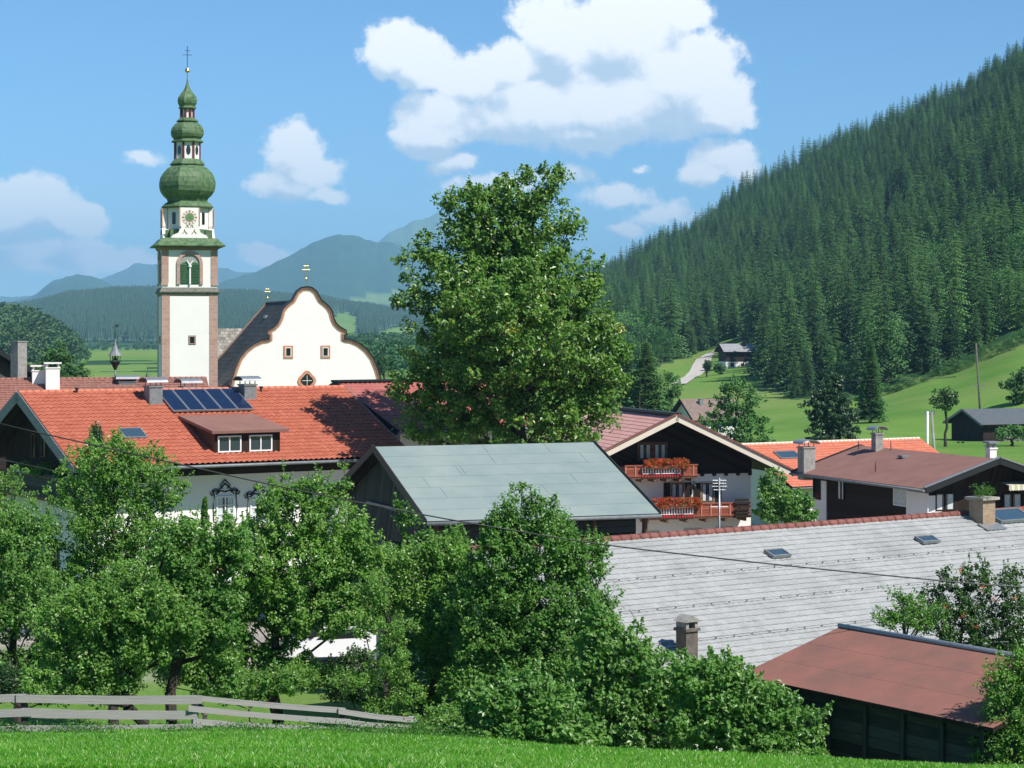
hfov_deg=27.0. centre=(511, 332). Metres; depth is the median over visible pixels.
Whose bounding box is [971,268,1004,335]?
spruce tree
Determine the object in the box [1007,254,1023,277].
broadleaf tree
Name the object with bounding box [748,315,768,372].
spruce tree
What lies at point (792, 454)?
roof window
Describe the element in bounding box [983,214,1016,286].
spruce tree
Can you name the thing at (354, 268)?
ground
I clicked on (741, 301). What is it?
spruce tree
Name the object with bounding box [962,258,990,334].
spruce tree
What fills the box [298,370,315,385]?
lobed window
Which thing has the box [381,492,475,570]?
walnut sapling
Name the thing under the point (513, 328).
maple tree
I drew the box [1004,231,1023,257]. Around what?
broadleaf tree
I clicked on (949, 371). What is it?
edge shrub
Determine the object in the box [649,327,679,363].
broadleaf tree
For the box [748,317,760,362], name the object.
spruce tree
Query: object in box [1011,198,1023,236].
spruce tree
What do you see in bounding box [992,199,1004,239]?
spruce tree
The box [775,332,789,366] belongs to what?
spruce tree
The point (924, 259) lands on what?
spruce tree
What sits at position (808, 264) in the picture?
spruce tree
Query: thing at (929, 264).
broadleaf tree
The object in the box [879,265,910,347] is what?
spruce tree
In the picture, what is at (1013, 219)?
spruce tree
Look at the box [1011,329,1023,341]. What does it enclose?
edge shrub
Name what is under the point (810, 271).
spruce tree
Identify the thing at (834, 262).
spruce tree
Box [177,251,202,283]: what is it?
belfry window
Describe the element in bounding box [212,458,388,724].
pear tree
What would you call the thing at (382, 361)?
broadleaf tree
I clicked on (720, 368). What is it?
broadleaf tree
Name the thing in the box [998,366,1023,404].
broadleaf tree
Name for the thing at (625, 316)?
broadleaf tree
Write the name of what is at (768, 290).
spruce tree
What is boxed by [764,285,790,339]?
spruce tree
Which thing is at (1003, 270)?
broadleaf tree
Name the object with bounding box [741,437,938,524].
orange roofed house
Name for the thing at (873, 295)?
spruce tree
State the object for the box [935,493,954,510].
window
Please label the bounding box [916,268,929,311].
spruce tree
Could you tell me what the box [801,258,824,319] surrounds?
spruce tree
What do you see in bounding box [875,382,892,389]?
edge shrub
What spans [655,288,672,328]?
spruce tree
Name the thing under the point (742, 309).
spruce tree
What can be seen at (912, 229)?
spruce tree
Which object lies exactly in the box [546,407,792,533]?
flower balcony chalet
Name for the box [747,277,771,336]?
spruce tree
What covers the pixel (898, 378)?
edge shrub
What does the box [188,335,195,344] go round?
window
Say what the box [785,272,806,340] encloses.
spruce tree
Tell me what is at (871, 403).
spruce tree
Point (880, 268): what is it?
spruce tree
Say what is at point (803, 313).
spruce tree
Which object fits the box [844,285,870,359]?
spruce tree
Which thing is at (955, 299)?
spruce tree
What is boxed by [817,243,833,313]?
spruce tree
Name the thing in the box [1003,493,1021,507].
window
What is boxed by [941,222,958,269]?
spruce tree
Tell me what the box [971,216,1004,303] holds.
spruce tree
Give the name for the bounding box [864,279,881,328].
spruce tree
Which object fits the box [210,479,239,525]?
window
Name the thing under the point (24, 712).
board fence
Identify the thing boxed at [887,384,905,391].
edge shrub
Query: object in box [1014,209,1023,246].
spruce tree
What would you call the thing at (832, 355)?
spruce tree
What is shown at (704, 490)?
window
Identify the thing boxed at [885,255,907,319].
spruce tree
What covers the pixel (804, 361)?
spruce tree
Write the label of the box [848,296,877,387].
spruce tree
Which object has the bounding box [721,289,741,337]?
spruce tree
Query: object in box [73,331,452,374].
valley woods
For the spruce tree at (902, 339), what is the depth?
456.39 m
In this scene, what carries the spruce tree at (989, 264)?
on the ground at (354, 268)
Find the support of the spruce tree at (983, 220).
on the ground at (354, 268)
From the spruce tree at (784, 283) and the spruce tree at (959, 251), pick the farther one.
the spruce tree at (784, 283)
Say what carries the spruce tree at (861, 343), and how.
on the ground at (354, 268)
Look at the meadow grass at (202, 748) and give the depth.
37.38 m
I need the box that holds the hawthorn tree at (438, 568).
[356,522,487,730]
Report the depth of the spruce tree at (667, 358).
655.24 m
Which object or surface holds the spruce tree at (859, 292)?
on the ground at (354, 268)
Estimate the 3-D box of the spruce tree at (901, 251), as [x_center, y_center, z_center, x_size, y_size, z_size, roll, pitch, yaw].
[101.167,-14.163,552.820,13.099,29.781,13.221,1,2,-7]
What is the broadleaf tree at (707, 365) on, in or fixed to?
on the ground at (354, 268)
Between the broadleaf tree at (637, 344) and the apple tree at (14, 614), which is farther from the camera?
the broadleaf tree at (637, 344)
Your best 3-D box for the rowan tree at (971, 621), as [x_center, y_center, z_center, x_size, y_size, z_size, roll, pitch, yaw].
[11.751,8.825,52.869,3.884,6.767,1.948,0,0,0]
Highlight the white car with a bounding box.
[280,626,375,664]
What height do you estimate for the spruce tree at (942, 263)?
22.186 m
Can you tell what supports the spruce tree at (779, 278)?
on the ground at (354, 268)
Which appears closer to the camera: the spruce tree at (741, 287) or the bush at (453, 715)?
the bush at (453, 715)
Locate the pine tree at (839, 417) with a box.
[797,369,861,439]
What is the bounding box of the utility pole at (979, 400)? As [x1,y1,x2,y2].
[975,343,980,408]
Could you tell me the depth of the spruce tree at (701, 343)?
683.79 m
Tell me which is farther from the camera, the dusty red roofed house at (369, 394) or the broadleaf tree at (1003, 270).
the broadleaf tree at (1003, 270)
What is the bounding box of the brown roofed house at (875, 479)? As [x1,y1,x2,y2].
[789,425,1023,520]
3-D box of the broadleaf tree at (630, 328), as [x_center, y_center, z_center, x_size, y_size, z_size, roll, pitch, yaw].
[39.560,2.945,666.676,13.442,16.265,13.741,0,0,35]
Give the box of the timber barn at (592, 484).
[328,440,661,628]
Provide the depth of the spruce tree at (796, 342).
477.47 m
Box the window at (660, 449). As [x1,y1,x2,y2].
[653,442,667,460]
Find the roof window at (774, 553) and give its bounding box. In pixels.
[763,548,791,558]
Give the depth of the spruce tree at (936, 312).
454.82 m
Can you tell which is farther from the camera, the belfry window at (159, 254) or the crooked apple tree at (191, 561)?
the belfry window at (159, 254)
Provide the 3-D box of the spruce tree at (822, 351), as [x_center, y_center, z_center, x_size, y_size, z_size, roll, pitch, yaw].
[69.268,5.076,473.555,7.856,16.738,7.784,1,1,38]
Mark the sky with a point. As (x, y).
(319, 119)
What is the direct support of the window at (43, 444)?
in the red roofed farmhouse at (255, 432)
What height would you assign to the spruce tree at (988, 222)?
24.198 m
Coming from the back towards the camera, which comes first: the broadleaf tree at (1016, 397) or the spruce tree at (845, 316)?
the spruce tree at (845, 316)
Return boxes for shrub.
[870,585,949,635]
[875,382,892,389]
[881,386,893,393]
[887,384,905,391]
[891,374,913,384]
[897,377,919,386]
[908,374,920,379]
[935,364,949,374]
[938,366,958,374]
[942,358,963,370]
[953,359,973,369]
[962,354,981,361]
[964,639,1023,765]
[974,348,988,357]
[986,342,1007,353]
[1002,340,1018,350]
[1003,336,1023,346]
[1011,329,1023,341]
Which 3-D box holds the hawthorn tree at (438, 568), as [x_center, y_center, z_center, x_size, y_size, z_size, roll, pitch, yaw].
[-2.312,8.646,57.045,3.987,7.146,2.492,0,0,0]
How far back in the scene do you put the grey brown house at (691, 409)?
294.82 m
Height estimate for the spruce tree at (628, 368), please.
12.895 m
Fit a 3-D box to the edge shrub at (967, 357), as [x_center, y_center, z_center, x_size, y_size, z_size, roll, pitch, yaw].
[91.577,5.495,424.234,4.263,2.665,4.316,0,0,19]
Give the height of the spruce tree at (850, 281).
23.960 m
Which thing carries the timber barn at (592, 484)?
on the ground at (354, 268)
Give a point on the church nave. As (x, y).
(298, 338)
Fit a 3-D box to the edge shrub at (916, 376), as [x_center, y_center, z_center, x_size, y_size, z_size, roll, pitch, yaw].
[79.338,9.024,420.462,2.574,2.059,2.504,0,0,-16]
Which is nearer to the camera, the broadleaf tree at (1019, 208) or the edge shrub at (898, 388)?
the edge shrub at (898, 388)
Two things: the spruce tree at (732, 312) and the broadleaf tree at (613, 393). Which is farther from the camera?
the spruce tree at (732, 312)
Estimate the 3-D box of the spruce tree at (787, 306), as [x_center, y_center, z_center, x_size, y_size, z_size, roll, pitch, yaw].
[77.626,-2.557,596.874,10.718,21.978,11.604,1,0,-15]
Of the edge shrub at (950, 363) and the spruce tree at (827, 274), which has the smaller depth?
the edge shrub at (950, 363)
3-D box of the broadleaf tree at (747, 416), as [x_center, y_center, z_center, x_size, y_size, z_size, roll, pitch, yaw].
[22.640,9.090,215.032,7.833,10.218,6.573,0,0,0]
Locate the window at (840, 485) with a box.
[837,481,844,500]
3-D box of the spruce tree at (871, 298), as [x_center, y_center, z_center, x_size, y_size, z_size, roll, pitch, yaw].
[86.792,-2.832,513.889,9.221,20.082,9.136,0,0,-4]
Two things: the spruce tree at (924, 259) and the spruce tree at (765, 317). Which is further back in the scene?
the spruce tree at (765, 317)
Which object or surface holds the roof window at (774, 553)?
in the grey roofed farmhouse at (756, 614)
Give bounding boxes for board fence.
[0,693,418,731]
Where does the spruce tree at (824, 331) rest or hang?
on the ground at (354, 268)
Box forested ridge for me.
[5,285,445,341]
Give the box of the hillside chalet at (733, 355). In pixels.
[714,340,758,368]
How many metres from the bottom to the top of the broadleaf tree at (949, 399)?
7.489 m
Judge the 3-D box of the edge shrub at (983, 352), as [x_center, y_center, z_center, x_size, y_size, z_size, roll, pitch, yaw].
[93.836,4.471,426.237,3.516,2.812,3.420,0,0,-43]
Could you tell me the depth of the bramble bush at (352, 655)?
55.80 m
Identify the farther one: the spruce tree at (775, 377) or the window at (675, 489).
the spruce tree at (775, 377)
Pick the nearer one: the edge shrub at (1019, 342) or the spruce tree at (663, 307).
the edge shrub at (1019, 342)
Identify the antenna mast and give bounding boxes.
[710,478,728,527]
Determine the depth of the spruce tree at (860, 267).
585.95 m
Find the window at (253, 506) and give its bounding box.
[244,483,270,527]
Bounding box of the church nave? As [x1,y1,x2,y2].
[218,269,380,386]
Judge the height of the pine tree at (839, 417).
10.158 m
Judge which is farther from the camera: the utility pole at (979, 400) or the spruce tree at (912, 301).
the spruce tree at (912, 301)
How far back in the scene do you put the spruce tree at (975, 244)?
530.83 m
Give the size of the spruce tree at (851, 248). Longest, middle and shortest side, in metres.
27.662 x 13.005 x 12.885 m
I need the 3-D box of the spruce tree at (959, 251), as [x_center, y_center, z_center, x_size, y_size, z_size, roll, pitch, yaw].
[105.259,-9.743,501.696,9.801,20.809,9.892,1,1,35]
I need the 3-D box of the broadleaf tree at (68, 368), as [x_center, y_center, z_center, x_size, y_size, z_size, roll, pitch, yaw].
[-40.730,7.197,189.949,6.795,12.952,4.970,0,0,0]
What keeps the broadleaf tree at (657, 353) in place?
on the ground at (354, 268)
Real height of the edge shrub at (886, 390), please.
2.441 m
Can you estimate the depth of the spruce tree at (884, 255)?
558.72 m
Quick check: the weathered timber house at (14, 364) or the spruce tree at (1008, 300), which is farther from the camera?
the spruce tree at (1008, 300)
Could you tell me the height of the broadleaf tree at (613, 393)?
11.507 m
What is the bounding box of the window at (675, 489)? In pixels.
[664,481,690,502]
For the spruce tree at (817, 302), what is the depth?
543.13 m
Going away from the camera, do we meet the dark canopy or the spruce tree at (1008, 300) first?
the dark canopy
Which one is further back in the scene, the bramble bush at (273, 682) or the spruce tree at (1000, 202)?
the spruce tree at (1000, 202)
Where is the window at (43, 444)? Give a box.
[41,437,45,457]
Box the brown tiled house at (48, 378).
[0,325,208,506]
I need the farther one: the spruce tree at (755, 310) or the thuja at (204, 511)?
the spruce tree at (755, 310)
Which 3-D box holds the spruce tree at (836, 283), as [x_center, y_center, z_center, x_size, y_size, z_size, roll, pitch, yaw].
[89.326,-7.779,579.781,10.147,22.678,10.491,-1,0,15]
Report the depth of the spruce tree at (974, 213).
597.28 m
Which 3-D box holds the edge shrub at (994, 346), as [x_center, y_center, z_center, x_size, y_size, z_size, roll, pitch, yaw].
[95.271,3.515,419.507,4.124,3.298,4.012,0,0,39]
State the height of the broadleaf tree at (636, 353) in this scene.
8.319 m
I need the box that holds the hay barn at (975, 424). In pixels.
[943,408,1023,440]
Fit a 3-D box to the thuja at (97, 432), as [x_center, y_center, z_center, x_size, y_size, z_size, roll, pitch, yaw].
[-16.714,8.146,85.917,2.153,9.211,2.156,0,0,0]
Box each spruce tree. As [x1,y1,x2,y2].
[613,354,635,406]
[622,339,669,410]
[646,306,663,359]
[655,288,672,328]
[658,267,691,357]
[659,349,673,361]
[660,300,683,357]
[669,287,678,317]
[674,292,692,353]
[678,306,691,346]
[681,275,696,328]
[685,286,711,351]
[685,325,700,355]
[687,274,721,347]
[689,277,701,324]
[697,282,711,320]
[706,311,720,341]
[708,280,729,338]
[713,266,732,330]
[718,267,738,319]
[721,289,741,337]
[726,292,740,332]
[730,263,745,305]
[735,264,747,311]
[735,272,758,335]
[735,284,747,326]
[737,267,748,304]
[737,272,760,338]
[739,270,763,343]
[739,291,748,324]
[740,282,769,343]
[743,291,775,377]
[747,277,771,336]
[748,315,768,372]
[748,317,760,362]
[754,269,779,318]
[754,301,772,366]
[755,320,785,383]
[756,304,789,386]
[757,276,775,337]
[763,319,788,375]
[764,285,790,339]
[764,294,782,346]
[773,259,792,311]
[774,273,801,367]
[775,306,819,390]
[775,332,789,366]
[776,260,795,314]
[779,285,797,336]
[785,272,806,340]
[792,301,811,363]
[793,320,819,375]
[794,251,822,327]
[794,274,828,372]
[795,354,816,397]
[796,345,819,390]
[797,259,818,314]
[797,259,830,353]
[800,272,829,338]
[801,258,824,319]
[811,320,827,372]
[813,321,833,386]
[814,244,829,297]
[814,319,831,359]
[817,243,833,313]
[818,342,843,391]
[820,320,846,377]
[822,253,838,320]
[822,294,831,337]
[823,256,846,338]
[825,255,857,347]
[829,268,858,332]
[831,266,842,314]
[832,261,861,356]
[838,249,847,283]
[843,237,866,291]
[843,273,874,367]
[843,344,862,393]
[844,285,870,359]
[844,285,878,381]
[847,301,866,347]
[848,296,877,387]
[849,244,868,307]
[851,306,866,380]
[852,259,867,291]
[854,337,889,422]
[858,245,883,311]
[861,275,893,368]
[864,245,877,284]
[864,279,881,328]
[864,283,880,329]
[866,230,895,304]
[874,253,890,301]
[875,326,892,386]
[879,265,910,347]
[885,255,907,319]
[886,222,916,309]
[893,305,908,371]
[894,262,926,364]
[895,227,920,308]
[902,246,933,332]
[904,228,918,280]
[904,279,924,348]
[913,242,932,302]
[913,245,932,289]
[914,300,946,363]
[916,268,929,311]
[919,259,952,356]
[921,250,944,311]
[927,243,955,320]
[927,277,944,329]
[933,240,971,340]
[934,292,971,364]
[938,231,952,286]
[938,231,976,349]
[939,221,964,303]
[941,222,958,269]
[946,224,971,282]
[947,249,968,304]
[955,225,979,289]
[957,222,988,323]
[957,223,968,250]
[959,247,985,334]
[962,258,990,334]
[962,305,985,352]
[963,221,987,289]
[964,255,1000,343]
[966,203,979,243]
[968,203,992,265]
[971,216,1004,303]
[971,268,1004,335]
[972,191,998,254]
[978,190,1005,270]
[978,200,996,249]
[979,196,999,251]
[981,261,1001,318]
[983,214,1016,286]
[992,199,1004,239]
[994,186,1007,222]
[996,239,1011,302]
[997,194,1022,262]
[997,261,1017,321]
[998,202,1012,259]
[1011,166,1023,225]
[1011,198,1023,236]
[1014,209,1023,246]
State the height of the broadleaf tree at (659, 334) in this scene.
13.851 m
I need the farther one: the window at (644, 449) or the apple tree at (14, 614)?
the window at (644, 449)
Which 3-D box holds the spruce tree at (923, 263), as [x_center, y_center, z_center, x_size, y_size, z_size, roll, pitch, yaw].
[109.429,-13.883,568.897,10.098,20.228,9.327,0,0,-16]
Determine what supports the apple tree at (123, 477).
on the ground at (354, 268)
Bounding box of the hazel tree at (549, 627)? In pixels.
[433,481,625,721]
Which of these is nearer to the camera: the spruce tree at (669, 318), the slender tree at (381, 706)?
the slender tree at (381, 706)
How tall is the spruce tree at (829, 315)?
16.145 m
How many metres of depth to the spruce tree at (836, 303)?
528.74 m
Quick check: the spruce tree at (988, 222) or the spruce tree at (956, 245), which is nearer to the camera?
the spruce tree at (956, 245)
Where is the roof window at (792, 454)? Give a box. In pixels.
[773,450,797,458]
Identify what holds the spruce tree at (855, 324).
on the ground at (354, 268)
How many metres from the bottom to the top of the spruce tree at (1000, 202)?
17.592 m
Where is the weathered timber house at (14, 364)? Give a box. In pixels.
[0,341,34,377]
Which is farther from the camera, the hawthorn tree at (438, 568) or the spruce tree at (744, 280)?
the spruce tree at (744, 280)
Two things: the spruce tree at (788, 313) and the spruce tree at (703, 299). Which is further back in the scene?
the spruce tree at (703, 299)
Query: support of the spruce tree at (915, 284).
on the ground at (354, 268)
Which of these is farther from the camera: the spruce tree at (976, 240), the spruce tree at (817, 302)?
the spruce tree at (817, 302)
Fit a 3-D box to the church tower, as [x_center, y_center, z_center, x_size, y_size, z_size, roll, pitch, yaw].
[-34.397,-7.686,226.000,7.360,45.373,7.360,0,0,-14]
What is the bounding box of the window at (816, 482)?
[813,478,820,499]
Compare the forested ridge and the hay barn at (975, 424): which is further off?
the forested ridge
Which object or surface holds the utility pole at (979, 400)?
on the ground at (354, 268)
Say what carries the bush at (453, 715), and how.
on the ground at (354, 268)
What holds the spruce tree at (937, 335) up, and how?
on the ground at (354, 268)
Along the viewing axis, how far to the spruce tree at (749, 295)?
668.93 m
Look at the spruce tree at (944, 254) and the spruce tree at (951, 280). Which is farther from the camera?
the spruce tree at (944, 254)
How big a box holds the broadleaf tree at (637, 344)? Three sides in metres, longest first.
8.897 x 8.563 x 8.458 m
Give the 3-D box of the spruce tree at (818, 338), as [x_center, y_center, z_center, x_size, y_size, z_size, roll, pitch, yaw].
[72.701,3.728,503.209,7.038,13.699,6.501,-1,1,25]
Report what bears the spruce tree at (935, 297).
on the ground at (354, 268)
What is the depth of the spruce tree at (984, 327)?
453.41 m
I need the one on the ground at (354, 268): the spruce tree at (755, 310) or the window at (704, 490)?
the spruce tree at (755, 310)
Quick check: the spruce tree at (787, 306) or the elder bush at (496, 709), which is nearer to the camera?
the elder bush at (496, 709)
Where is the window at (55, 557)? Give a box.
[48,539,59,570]
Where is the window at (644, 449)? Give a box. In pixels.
[637,442,652,460]
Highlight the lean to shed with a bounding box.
[752,623,1023,764]
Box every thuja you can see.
[73,421,115,582]
[198,496,212,579]
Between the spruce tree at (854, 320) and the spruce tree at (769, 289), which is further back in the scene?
the spruce tree at (769, 289)
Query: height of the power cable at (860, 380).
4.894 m
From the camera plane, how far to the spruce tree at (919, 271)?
491.08 m
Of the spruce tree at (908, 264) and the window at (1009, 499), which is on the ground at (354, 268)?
the spruce tree at (908, 264)
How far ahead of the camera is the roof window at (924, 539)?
70.43 m
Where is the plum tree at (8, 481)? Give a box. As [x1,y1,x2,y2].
[0,464,41,665]
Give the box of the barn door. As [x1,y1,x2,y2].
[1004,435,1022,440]
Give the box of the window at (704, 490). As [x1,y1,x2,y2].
[694,481,721,502]
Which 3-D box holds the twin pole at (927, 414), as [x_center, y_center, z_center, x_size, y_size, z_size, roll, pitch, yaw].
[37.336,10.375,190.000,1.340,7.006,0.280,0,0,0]
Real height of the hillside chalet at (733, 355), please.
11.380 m
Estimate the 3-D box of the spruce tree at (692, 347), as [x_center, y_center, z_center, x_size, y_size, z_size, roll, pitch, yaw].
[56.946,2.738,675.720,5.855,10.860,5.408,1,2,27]
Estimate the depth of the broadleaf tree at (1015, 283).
494.19 m
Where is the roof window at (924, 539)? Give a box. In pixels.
[914,534,940,543]
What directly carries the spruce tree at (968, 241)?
on the ground at (354, 268)
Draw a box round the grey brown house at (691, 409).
[671,398,742,438]
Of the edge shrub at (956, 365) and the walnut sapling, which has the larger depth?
the edge shrub at (956, 365)
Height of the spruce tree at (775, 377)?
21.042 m
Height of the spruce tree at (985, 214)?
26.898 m
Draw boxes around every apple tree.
[0,498,88,724]
[8,425,194,724]
[15,551,208,724]
[115,504,255,723]
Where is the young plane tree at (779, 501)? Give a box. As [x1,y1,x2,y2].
[751,466,819,524]
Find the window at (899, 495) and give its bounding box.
[893,488,907,506]
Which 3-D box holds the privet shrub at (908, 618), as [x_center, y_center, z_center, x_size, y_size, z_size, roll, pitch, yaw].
[9.801,9.201,52.502,2.011,5.992,1.342,0,0,0]
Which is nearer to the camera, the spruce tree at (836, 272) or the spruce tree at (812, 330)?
the spruce tree at (812, 330)
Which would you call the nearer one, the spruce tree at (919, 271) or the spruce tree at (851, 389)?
the spruce tree at (851, 389)
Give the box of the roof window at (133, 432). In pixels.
[120,427,147,438]
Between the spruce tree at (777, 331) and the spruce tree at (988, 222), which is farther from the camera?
the spruce tree at (988, 222)
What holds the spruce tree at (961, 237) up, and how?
on the ground at (354, 268)
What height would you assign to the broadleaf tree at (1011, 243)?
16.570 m
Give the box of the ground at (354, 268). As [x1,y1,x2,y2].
[0,112,1023,729]
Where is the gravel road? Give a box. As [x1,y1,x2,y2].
[675,351,715,383]
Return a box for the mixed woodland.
[0,301,88,364]
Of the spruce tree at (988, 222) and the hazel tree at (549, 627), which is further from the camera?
the spruce tree at (988, 222)
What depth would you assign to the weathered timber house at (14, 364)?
159.86 m
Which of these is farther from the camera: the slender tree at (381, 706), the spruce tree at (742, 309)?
the spruce tree at (742, 309)
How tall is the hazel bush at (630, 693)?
4.819 m
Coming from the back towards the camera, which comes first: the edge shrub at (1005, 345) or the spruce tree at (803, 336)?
the spruce tree at (803, 336)
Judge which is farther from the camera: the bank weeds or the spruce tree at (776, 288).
the spruce tree at (776, 288)
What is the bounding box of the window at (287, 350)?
[283,346,292,358]
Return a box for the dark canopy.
[356,541,412,659]
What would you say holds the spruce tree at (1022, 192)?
on the ground at (354, 268)
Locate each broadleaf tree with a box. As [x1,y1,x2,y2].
[31,341,93,376]
[376,354,394,378]
[577,371,641,410]
[611,310,644,331]
[615,312,632,333]
[618,316,655,341]
[619,332,635,345]
[620,346,642,364]
[621,308,664,342]
[626,323,672,351]
[631,341,645,364]
[638,325,674,365]
[639,344,666,366]
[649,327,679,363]
[652,369,683,411]
[698,373,775,442]
[702,360,712,376]
[713,362,726,373]
[822,345,858,378]
[913,256,939,275]
[929,386,959,446]
[976,271,1023,314]
[982,209,1022,232]
[985,267,1023,299]
[993,424,1023,445]
[997,231,1023,272]
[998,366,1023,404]
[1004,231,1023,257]
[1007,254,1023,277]
[1008,201,1023,223]
[1012,271,1023,292]
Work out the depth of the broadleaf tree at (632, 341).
641.71 m
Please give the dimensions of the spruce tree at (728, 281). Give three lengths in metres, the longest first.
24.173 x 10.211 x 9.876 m
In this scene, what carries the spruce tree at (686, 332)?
on the ground at (354, 268)
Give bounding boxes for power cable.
[0,423,1023,587]
[0,459,59,471]
[669,376,955,402]
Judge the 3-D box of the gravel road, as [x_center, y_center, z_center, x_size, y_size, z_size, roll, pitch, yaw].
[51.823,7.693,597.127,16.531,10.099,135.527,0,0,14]
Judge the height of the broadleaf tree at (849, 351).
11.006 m
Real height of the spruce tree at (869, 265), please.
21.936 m
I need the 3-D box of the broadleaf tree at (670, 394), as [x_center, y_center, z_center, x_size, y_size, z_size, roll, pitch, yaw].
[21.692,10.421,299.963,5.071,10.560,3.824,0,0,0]
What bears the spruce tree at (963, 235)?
on the ground at (354, 268)
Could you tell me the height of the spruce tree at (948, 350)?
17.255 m
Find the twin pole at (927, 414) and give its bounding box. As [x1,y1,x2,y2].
[924,410,935,449]
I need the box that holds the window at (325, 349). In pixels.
[321,345,329,357]
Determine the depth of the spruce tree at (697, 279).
775.78 m
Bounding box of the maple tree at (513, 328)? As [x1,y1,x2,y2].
[384,160,636,445]
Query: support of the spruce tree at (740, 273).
on the ground at (354, 268)
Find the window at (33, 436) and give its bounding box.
[31,433,35,457]
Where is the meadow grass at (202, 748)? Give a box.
[0,726,1023,767]
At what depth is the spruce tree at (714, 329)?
697.94 m
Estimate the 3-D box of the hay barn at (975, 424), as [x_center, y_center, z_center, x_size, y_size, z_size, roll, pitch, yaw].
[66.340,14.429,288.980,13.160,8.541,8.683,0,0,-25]
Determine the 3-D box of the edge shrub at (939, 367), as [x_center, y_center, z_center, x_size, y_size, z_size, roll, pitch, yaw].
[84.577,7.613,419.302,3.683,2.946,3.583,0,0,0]
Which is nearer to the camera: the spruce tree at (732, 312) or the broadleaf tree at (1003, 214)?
the broadleaf tree at (1003, 214)
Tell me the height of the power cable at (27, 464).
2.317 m
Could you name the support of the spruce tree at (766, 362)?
on the ground at (354, 268)
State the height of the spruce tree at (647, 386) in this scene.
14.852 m
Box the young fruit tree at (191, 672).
[149,625,253,726]
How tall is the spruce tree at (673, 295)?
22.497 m
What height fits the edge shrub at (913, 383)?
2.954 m
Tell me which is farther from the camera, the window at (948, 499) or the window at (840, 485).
the window at (840, 485)
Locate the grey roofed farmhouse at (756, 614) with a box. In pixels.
[331,482,1023,751]
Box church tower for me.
[150,46,225,386]
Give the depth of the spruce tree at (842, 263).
626.91 m
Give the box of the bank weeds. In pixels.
[0,717,542,742]
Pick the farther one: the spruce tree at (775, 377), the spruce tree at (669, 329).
the spruce tree at (669, 329)
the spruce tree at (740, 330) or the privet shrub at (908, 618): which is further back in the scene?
the spruce tree at (740, 330)
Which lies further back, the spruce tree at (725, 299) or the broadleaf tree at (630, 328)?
the spruce tree at (725, 299)
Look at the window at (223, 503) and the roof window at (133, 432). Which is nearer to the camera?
the roof window at (133, 432)
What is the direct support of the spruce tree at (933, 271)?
on the ground at (354, 268)
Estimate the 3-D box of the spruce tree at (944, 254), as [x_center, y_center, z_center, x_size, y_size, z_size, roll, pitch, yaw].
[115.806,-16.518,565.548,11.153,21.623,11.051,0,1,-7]
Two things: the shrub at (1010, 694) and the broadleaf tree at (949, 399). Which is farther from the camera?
the broadleaf tree at (949, 399)
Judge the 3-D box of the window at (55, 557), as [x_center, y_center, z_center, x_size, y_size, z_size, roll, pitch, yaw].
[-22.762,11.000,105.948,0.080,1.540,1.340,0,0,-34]
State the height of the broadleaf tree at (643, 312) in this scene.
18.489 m
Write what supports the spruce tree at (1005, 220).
on the ground at (354, 268)
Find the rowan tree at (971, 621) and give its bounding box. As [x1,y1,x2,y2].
[910,551,1023,651]
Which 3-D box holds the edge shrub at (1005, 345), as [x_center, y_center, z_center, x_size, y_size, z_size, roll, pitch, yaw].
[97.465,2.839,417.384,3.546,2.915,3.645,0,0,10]
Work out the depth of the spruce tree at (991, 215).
582.47 m
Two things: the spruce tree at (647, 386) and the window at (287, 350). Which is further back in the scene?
the spruce tree at (647, 386)
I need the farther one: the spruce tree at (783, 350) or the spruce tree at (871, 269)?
the spruce tree at (871, 269)
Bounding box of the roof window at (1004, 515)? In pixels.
[995,507,1023,522]
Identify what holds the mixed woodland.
on the ground at (354, 268)
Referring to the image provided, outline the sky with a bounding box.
[0,0,1023,296]
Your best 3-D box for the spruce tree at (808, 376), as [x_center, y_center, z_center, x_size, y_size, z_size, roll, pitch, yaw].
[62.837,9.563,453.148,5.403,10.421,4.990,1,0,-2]
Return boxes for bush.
[0,662,90,708]
[209,657,322,722]
[307,642,402,727]
[389,694,461,732]
[446,656,624,747]
[558,590,710,750]
[656,644,833,756]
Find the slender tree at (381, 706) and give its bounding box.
[311,565,428,723]
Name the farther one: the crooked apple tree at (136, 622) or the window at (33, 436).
the window at (33, 436)
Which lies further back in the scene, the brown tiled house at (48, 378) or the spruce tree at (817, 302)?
the spruce tree at (817, 302)
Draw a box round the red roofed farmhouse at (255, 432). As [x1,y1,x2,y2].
[0,376,404,586]
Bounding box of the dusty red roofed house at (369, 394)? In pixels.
[329,379,534,445]
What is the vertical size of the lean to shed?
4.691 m
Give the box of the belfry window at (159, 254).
[157,252,160,284]
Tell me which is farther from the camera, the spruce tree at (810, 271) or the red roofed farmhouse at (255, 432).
the spruce tree at (810, 271)
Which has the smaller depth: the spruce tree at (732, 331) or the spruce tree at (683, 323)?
the spruce tree at (683, 323)

